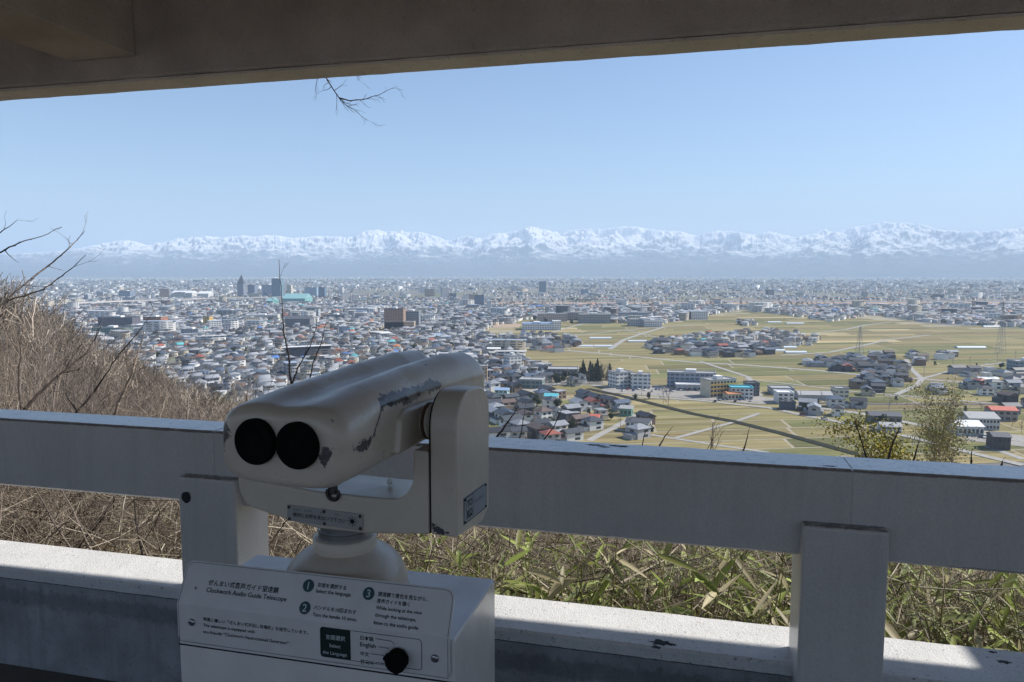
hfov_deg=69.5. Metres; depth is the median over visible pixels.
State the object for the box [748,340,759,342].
house
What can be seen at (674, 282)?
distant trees
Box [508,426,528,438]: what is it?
house
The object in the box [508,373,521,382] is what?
house
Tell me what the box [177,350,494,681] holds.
sightseeing telescope
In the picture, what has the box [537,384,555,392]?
house
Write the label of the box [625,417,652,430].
house
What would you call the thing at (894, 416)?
house
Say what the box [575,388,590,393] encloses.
house
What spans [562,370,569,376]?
broadleaf tree
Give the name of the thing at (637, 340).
greenhouse
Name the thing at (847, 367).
house
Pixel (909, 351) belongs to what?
house
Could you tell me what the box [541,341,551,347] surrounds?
house
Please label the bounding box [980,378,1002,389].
house
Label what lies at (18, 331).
bare sapling
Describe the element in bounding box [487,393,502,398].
house
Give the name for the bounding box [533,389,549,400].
house
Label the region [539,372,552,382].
house
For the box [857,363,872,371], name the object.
house
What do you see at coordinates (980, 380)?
house
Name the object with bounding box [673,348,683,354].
house
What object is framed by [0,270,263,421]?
bare woodland
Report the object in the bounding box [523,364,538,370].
house
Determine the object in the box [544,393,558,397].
house
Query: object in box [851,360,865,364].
house
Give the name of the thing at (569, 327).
road
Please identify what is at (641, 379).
apartment block
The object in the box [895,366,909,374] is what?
house
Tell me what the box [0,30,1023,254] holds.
sky
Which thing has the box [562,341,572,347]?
house
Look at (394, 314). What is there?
building
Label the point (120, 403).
bare shrub
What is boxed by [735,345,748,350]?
house
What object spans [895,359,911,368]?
house
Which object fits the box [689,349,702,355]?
house
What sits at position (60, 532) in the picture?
bare shoot
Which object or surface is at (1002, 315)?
power pylon
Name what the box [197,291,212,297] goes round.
hall
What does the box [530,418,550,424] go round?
house
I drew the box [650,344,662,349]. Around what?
house
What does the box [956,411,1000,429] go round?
factory
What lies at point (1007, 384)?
house
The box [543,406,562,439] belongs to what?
bare shoot
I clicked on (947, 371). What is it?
road
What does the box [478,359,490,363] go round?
house
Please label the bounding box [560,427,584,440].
house
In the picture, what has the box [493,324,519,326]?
school yard
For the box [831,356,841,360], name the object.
house
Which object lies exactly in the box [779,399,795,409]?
building
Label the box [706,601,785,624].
bare shrub
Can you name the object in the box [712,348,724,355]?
house
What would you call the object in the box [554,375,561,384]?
broadleaf tree
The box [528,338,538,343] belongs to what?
house
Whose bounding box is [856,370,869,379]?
house
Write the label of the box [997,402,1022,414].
house
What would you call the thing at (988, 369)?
house
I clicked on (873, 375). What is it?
house
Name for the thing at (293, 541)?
bare shrub
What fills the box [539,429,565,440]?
house
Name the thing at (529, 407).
house
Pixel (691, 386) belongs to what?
building
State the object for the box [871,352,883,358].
house
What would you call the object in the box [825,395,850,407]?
house
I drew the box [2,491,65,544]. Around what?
bare shoot
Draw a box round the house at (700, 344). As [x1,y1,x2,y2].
[694,343,705,346]
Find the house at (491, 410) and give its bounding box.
[489,405,497,419]
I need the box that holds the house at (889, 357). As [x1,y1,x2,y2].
[883,355,895,359]
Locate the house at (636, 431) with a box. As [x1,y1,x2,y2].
[623,423,651,439]
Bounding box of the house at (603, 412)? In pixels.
[593,408,608,418]
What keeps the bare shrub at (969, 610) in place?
on the ground at (438, 295)
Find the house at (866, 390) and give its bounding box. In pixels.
[860,385,875,396]
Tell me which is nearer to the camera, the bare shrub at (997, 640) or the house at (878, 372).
the bare shrub at (997, 640)
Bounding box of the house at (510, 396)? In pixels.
[501,393,519,398]
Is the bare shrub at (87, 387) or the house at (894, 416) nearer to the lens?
the bare shrub at (87, 387)
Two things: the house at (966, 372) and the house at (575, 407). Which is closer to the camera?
the house at (575, 407)
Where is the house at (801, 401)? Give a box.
[796,398,817,410]
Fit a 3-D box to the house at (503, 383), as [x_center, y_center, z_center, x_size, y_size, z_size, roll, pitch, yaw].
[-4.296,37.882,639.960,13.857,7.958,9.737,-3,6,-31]
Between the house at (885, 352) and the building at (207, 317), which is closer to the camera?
the house at (885, 352)
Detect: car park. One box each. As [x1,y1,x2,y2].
[602,385,798,403]
[965,430,1023,446]
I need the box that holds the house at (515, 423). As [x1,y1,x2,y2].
[509,419,529,426]
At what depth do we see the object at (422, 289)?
3404.19 m
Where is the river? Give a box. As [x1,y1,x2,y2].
[493,301,1023,302]
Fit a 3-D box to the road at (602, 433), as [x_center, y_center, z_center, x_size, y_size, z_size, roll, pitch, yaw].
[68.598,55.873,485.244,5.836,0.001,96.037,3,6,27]
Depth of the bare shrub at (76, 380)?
11.47 m
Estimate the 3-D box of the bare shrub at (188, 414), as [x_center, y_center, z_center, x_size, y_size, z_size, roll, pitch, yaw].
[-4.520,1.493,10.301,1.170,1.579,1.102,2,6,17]
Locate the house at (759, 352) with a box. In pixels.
[753,349,762,354]
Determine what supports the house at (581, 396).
on the ground at (438, 295)
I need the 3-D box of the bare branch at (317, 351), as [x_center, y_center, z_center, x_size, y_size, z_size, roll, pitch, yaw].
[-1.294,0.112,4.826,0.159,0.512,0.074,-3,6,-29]
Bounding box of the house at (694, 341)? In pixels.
[686,340,698,343]
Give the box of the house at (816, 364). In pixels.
[806,361,826,366]
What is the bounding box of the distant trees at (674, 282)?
[0,278,1023,382]
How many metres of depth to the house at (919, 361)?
795.29 m
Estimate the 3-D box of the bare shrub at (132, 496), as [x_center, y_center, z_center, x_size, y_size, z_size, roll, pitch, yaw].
[-2.073,0.920,4.375,0.817,1.402,1.139,4,7,35]
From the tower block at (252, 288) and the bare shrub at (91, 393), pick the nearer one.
the bare shrub at (91, 393)
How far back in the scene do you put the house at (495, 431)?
438.36 m
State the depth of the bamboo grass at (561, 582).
2.93 m
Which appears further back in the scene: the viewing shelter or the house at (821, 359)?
the house at (821, 359)
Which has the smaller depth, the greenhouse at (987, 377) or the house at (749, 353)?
the greenhouse at (987, 377)
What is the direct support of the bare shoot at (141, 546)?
in the dry undergrowth
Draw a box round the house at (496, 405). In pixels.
[488,402,505,408]
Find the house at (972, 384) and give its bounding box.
[958,377,980,388]
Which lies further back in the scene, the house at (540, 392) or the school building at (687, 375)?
the school building at (687, 375)
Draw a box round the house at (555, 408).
[549,406,563,419]
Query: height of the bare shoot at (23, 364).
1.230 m
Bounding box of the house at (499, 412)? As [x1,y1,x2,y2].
[489,408,513,423]
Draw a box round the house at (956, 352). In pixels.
[945,350,958,356]
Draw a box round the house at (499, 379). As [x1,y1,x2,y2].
[492,377,505,381]
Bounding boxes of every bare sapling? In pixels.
[0,291,83,408]
[0,313,43,405]
[0,321,111,409]
[1,302,61,361]
[73,346,138,405]
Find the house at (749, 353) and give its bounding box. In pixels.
[743,349,755,356]
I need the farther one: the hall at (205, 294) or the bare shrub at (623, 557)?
the hall at (205, 294)
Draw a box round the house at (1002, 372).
[991,369,1013,376]
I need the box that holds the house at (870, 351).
[868,350,882,353]
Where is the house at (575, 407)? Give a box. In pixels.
[560,403,581,414]
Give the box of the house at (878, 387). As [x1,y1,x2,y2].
[869,383,885,392]
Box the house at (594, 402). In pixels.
[584,396,605,408]
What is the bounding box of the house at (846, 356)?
[842,354,854,360]
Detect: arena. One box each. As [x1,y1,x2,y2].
[266,297,278,303]
[282,293,312,301]
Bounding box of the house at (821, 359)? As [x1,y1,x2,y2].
[818,358,831,361]
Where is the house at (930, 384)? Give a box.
[926,382,943,389]
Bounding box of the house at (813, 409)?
[803,402,823,415]
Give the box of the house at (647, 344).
[644,341,651,347]
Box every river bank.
[344,300,1023,301]
[484,302,999,304]
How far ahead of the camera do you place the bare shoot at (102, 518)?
3.56 m
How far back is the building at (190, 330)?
1133.81 m
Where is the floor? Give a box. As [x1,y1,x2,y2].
[0,663,114,681]
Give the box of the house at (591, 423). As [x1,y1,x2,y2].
[576,416,603,430]
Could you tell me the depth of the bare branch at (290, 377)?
4.62 m
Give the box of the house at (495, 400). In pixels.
[488,399,502,403]
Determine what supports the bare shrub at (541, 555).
on the ground at (438, 295)
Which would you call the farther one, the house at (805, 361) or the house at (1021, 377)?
the house at (805, 361)
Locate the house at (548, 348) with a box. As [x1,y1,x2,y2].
[542,345,554,350]
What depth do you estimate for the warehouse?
456.52 m
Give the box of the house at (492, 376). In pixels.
[489,372,500,378]
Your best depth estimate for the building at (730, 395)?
583.80 m
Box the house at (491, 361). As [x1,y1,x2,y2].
[488,359,502,364]
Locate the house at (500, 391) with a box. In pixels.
[494,387,509,395]
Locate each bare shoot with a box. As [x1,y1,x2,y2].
[0,324,51,409]
[0,330,72,411]
[0,345,24,409]
[0,485,6,521]
[0,486,25,540]
[1,283,37,409]
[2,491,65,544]
[5,486,49,543]
[24,324,107,414]
[26,308,113,411]
[28,341,86,412]
[34,487,86,547]
[41,313,106,408]
[42,492,136,544]
[49,490,107,550]
[51,367,94,413]
[54,489,91,549]
[56,493,129,545]
[73,495,120,547]
[78,495,163,547]
[86,498,123,548]
[92,373,147,416]
[105,356,197,414]
[129,496,166,555]
[159,377,172,417]
[165,365,192,419]
[179,354,228,419]
[241,344,277,401]
[496,408,517,436]
[519,401,527,437]
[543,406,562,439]
[707,414,734,448]
[742,427,749,450]
[855,415,867,457]
[887,427,899,458]
[913,438,919,460]
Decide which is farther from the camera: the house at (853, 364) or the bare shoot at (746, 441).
the house at (853, 364)
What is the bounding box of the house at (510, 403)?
[501,398,516,409]
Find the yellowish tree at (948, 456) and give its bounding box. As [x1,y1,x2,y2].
[899,379,971,573]
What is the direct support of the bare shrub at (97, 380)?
on the ground at (438, 295)
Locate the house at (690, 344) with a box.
[685,342,693,346]
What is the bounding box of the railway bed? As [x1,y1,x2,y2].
[819,402,1020,404]
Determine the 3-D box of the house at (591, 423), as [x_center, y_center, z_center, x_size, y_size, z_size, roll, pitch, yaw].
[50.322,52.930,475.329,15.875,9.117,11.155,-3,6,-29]
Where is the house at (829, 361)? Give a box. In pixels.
[824,359,837,366]
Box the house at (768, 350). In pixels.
[762,347,775,354]
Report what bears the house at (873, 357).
on the ground at (438, 295)
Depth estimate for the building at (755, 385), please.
600.48 m
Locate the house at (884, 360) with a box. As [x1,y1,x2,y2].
[877,358,891,364]
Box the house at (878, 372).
[874,370,885,374]
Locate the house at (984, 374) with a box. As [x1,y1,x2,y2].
[979,372,992,376]
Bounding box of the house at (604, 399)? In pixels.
[597,394,618,407]
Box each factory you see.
[522,321,552,329]
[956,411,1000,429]
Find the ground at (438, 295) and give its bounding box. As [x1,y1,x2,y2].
[0,277,1023,640]
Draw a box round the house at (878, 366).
[873,363,887,369]
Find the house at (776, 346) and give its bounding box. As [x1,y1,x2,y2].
[770,343,783,348]
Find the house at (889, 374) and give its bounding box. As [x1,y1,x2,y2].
[881,372,895,377]
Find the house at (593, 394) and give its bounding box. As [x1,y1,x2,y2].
[585,392,600,399]
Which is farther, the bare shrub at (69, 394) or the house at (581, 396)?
the house at (581, 396)
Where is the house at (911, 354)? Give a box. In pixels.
[909,352,916,358]
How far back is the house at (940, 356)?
848.92 m
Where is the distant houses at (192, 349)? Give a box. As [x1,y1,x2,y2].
[0,276,1023,404]
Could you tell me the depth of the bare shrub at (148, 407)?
9.23 m
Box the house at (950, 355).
[944,351,955,358]
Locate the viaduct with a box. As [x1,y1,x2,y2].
[37,297,268,305]
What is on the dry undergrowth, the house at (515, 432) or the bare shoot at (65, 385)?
the bare shoot at (65, 385)
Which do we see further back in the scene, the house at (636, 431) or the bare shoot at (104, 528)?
the house at (636, 431)
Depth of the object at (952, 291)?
3066.27 m
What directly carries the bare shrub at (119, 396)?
on the ground at (438, 295)
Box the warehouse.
[946,420,984,435]
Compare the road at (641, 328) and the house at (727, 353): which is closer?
the house at (727, 353)
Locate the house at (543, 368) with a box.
[538,364,547,371]
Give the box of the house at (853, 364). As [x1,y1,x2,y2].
[843,361,857,369]
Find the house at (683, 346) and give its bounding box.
[677,343,687,349]
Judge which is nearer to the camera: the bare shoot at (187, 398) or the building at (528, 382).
the bare shoot at (187, 398)
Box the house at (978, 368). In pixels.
[966,365,981,373]
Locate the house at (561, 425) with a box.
[545,420,568,431]
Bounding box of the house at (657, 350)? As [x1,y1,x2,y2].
[653,347,664,353]
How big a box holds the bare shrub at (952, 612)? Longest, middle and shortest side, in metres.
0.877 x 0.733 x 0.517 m
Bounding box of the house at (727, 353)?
[722,350,733,357]
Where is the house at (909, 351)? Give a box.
[905,349,918,356]
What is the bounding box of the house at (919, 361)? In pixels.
[913,357,925,365]
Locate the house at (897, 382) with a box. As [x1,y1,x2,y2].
[891,377,904,386]
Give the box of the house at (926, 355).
[915,353,929,360]
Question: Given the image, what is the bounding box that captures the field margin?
[484,310,1023,460]
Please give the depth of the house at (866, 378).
653.15 m
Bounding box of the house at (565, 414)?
[557,410,575,421]
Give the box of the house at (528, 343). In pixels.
[526,340,531,346]
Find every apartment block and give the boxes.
[480,364,487,381]
[503,352,521,364]
[608,368,632,387]
[631,371,650,388]
[700,375,736,396]
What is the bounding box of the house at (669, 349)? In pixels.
[665,347,675,352]
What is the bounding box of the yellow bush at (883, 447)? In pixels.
[803,406,943,573]
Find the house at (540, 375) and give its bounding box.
[531,374,545,376]
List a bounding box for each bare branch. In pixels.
[0,227,60,262]
[0,248,104,305]
[2,219,86,302]
[23,320,101,409]
[75,302,162,412]
[113,328,159,414]
[265,262,291,383]
[292,312,317,383]
[306,319,326,377]
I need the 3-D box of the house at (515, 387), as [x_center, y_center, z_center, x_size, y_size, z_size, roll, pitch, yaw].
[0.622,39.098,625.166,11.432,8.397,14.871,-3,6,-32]
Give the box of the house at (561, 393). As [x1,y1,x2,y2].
[551,389,566,398]
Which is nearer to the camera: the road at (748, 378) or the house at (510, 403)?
the house at (510, 403)
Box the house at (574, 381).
[567,376,580,386]
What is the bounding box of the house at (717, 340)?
[712,338,722,344]
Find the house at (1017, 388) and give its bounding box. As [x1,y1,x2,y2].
[1008,384,1023,393]
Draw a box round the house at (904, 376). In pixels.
[893,372,912,381]
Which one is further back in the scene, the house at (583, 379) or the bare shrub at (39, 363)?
the house at (583, 379)
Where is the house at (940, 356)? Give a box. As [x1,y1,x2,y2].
[934,353,947,359]
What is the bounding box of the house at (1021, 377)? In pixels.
[1012,375,1023,380]
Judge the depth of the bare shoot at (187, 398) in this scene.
5.64 m
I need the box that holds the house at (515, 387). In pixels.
[505,381,522,392]
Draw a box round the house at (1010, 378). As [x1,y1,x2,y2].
[1000,376,1020,380]
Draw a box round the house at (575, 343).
[570,340,581,346]
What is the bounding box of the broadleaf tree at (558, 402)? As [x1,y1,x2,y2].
[553,398,561,406]
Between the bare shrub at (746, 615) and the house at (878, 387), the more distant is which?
the house at (878, 387)
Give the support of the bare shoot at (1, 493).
in the dry undergrowth
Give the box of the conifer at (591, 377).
[587,366,594,380]
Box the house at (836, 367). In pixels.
[828,363,843,371]
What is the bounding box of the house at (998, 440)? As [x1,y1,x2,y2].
[985,431,1012,449]
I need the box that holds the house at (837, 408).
[831,404,844,416]
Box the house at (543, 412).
[534,407,553,419]
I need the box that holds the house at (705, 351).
[702,348,712,355]
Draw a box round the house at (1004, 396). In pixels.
[992,390,1019,402]
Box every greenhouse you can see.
[577,345,592,346]
[589,337,610,338]
[594,345,612,346]
[628,340,646,341]
[784,351,806,352]
[954,346,985,347]
[973,377,999,379]
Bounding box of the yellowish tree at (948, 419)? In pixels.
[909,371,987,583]
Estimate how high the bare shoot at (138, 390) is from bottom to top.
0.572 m
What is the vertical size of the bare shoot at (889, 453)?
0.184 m
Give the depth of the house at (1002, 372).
713.88 m
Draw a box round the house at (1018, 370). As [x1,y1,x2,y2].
[1010,367,1023,375]
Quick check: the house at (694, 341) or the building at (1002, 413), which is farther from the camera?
the house at (694, 341)
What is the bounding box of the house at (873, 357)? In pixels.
[867,354,876,360]
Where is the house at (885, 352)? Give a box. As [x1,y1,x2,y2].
[883,350,894,354]
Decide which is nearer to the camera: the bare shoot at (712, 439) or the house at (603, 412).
the bare shoot at (712, 439)
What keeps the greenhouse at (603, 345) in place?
on the ground at (438, 295)
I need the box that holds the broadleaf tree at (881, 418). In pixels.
[877,414,886,421]
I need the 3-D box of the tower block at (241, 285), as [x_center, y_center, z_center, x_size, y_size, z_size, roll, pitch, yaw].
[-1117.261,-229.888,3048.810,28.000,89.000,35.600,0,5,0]
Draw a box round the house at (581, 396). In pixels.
[574,393,587,400]
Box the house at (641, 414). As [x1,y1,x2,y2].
[635,410,656,424]
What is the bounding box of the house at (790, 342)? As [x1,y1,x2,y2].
[782,339,792,345]
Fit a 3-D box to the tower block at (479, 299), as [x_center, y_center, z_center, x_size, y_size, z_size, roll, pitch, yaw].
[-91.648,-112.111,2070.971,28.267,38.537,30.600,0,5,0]
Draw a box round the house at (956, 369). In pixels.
[947,365,966,373]
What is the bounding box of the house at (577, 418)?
[568,413,590,427]
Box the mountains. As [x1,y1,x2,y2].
[0,222,1023,277]
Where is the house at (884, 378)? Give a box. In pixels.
[879,374,890,383]
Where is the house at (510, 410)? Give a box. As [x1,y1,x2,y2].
[502,408,516,414]
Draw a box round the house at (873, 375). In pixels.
[864,373,879,378]
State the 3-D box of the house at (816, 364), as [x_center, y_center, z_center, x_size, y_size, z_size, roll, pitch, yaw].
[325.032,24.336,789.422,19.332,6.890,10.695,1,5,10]
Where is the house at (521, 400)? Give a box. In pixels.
[517,398,540,408]
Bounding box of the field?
[330,304,1023,463]
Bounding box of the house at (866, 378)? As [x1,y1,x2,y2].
[862,376,877,383]
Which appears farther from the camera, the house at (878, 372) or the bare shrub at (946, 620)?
the house at (878, 372)
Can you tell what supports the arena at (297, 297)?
on the ground at (438, 295)
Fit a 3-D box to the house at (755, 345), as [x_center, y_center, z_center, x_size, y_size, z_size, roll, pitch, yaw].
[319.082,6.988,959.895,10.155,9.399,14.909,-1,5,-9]
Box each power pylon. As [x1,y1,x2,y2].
[855,326,863,353]
[995,302,1005,353]
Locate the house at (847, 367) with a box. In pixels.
[841,363,855,371]
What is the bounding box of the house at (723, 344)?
[716,343,728,346]
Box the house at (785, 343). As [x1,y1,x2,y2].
[778,341,788,345]
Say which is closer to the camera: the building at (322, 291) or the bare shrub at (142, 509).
the bare shrub at (142, 509)
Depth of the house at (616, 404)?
538.74 m
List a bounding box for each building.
[91,325,133,334]
[97,315,140,325]
[119,290,134,296]
[143,315,167,319]
[180,327,202,332]
[203,315,212,323]
[245,313,279,318]
[262,284,271,295]
[285,316,313,327]
[287,284,292,292]
[304,287,317,295]
[314,309,320,316]
[318,286,326,297]
[323,313,348,317]
[347,307,367,312]
[384,307,405,328]
[384,321,415,329]
[406,309,420,325]
[519,376,544,387]
[538,312,566,320]
[548,366,578,375]
[552,320,560,329]
[563,311,582,319]
[578,312,610,322]
[618,311,650,316]
[619,405,633,415]
[627,317,660,325]
[643,319,661,326]
[667,368,715,386]
[675,310,687,315]
[675,382,699,390]
[688,310,707,319]
[722,391,742,399]
[728,385,753,398]
[743,381,759,395]
[767,385,794,394]
[773,389,794,402]
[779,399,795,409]
[794,390,832,399]
[830,386,849,397]
[984,406,1018,420]
[1006,357,1023,369]
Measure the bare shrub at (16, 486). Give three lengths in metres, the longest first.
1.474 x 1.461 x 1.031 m
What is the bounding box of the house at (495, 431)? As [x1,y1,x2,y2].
[489,426,511,437]
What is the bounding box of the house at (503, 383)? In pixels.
[500,380,509,386]
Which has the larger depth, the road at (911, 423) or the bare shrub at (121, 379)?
the road at (911, 423)
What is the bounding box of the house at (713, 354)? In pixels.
[708,351,719,357]
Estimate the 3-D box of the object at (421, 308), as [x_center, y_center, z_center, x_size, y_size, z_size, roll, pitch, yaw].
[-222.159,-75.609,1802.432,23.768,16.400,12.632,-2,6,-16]
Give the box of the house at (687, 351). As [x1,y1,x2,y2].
[684,349,689,354]
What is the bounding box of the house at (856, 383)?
[848,378,865,388]
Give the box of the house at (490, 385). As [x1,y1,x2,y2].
[484,380,500,390]
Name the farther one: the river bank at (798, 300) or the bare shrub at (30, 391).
the river bank at (798, 300)
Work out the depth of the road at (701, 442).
438.21 m
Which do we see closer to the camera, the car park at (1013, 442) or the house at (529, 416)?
the car park at (1013, 442)
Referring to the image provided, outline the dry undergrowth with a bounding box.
[0,392,1023,650]
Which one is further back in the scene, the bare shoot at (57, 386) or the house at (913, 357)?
the house at (913, 357)
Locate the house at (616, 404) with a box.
[610,398,631,411]
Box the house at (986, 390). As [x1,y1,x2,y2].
[976,385,997,395]
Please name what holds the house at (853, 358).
on the ground at (438, 295)
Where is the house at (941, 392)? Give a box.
[931,384,947,394]
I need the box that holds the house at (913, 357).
[911,356,925,363]
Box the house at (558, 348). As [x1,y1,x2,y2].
[553,346,564,351]
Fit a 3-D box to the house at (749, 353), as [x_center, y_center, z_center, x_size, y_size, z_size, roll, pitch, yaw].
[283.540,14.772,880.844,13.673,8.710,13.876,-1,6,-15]
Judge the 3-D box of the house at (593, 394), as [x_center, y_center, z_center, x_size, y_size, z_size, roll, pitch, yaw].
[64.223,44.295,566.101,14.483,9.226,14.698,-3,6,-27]
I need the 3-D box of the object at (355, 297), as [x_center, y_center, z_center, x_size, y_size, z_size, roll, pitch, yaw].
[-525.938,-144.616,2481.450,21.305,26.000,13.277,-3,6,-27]
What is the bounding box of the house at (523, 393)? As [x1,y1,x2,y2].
[516,389,535,398]
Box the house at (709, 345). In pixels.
[706,343,717,346]
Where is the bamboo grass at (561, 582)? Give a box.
[106,498,1023,652]
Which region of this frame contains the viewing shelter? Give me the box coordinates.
[0,0,1023,100]
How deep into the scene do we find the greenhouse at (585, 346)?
991.65 m
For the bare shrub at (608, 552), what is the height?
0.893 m
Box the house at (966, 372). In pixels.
[959,368,977,376]
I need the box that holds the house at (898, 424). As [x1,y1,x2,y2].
[876,422,902,432]
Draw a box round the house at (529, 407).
[514,403,534,413]
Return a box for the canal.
[587,388,871,456]
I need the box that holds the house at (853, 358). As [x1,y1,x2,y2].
[848,357,862,361]
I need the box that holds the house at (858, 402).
[849,397,867,408]
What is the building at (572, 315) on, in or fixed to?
on the ground at (438, 295)
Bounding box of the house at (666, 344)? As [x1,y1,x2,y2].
[660,343,670,346]
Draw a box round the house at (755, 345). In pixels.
[752,343,761,348]
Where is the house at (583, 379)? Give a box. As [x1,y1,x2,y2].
[577,373,586,382]
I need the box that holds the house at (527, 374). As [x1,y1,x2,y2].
[522,373,536,375]
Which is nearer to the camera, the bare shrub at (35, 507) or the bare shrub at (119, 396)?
the bare shrub at (35, 507)
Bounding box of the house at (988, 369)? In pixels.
[981,366,995,372]
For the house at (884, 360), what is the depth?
787.89 m
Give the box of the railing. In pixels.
[0,409,1023,681]
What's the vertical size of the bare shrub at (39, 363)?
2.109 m
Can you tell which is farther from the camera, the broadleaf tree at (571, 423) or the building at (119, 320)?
the building at (119, 320)
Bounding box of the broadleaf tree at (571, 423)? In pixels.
[568,419,575,427]
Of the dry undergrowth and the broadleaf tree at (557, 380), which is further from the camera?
the broadleaf tree at (557, 380)
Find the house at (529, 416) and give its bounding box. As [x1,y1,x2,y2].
[517,409,538,421]
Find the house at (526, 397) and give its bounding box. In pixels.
[515,396,531,404]
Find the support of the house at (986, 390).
on the ground at (438, 295)
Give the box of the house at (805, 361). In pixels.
[801,358,812,364]
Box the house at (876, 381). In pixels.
[865,379,886,388]
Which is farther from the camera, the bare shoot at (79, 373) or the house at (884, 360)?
the house at (884, 360)
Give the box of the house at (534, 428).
[526,421,550,438]
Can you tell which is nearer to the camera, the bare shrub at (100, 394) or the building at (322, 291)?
the bare shrub at (100, 394)
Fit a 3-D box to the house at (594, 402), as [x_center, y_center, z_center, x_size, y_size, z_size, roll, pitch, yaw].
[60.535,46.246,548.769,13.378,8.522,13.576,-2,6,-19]
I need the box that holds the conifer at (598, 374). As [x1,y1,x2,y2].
[595,364,601,380]
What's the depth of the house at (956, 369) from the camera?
732.13 m
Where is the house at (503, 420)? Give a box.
[497,414,524,426]
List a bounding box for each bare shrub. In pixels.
[0,296,107,411]
[0,300,71,542]
[0,306,98,410]
[0,345,65,500]
[0,361,101,411]
[0,367,108,541]
[0,371,34,410]
[0,377,103,542]
[0,397,178,552]
[1,350,96,511]
[1,388,115,541]
[2,332,86,407]
[5,367,138,413]
[6,348,98,413]
[9,348,153,543]
[19,491,181,559]
[23,344,113,414]
[23,344,154,416]
[29,373,180,556]
[29,384,133,415]
[31,372,122,523]
[35,350,136,510]
[39,360,110,413]
[53,389,124,532]
[54,371,112,413]
[55,373,167,415]
[56,370,129,414]
[56,379,155,416]
[57,377,139,415]
[70,369,157,417]
[71,357,119,413]
[79,497,167,538]
[89,398,167,416]
[90,376,153,415]
[100,352,144,415]
[106,380,171,415]
[112,374,192,418]
[116,359,163,416]
[128,391,229,557]
[132,380,173,417]
[138,392,232,511]
[147,397,212,419]
[149,385,196,418]
[152,400,212,419]
[159,392,224,420]
[160,395,221,419]
[268,514,312,557]
[269,516,297,556]
[269,516,315,557]
[270,515,384,557]
[280,532,464,571]
[378,533,451,567]
[384,533,440,570]
[413,530,484,570]
[422,540,512,591]
[515,536,574,591]
[540,533,650,585]
[543,535,699,611]
[598,589,738,617]
[600,538,651,605]
[620,544,767,619]
[649,560,763,622]
[652,546,724,608]
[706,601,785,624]
[716,551,791,619]
[885,580,1023,648]
[887,585,956,638]
[888,568,1022,650]
[894,601,997,644]
[903,566,1022,647]
[906,601,1022,648]
[919,565,1023,648]
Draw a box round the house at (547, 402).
[540,396,561,407]
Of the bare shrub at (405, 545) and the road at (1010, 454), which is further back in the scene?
the road at (1010, 454)
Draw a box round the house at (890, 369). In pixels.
[881,365,897,373]
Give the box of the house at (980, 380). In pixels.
[974,378,986,384]
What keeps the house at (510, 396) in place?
on the ground at (438, 295)
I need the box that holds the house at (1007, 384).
[1003,380,1022,389]
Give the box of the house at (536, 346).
[529,343,541,349]
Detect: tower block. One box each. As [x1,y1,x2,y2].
[237,275,246,295]
[248,284,256,292]
[271,278,283,296]
[474,294,483,304]
[487,300,491,307]
[539,281,545,291]
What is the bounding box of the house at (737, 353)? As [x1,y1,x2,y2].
[729,349,744,356]
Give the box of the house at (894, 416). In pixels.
[865,411,902,423]
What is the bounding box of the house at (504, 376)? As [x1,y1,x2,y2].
[493,373,510,380]
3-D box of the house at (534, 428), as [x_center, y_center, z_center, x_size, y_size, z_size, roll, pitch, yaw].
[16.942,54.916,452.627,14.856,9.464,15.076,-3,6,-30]
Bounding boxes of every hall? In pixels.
[172,291,197,297]
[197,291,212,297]
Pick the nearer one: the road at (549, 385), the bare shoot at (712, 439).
the bare shoot at (712, 439)
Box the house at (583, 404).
[568,397,591,411]
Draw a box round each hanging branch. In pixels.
[317,78,379,125]
[339,86,404,107]
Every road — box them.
[529,380,566,391]
[553,323,588,331]
[564,350,962,382]
[580,324,701,334]
[586,414,635,440]
[590,385,942,429]
[608,327,664,348]
[614,428,767,451]
[619,396,1023,465]
[673,413,760,437]
[698,361,761,395]
[752,379,985,402]
[787,335,927,354]
[809,322,889,333]
[890,359,923,395]
[919,362,1006,378]
[984,433,1023,441]
[984,446,1023,458]

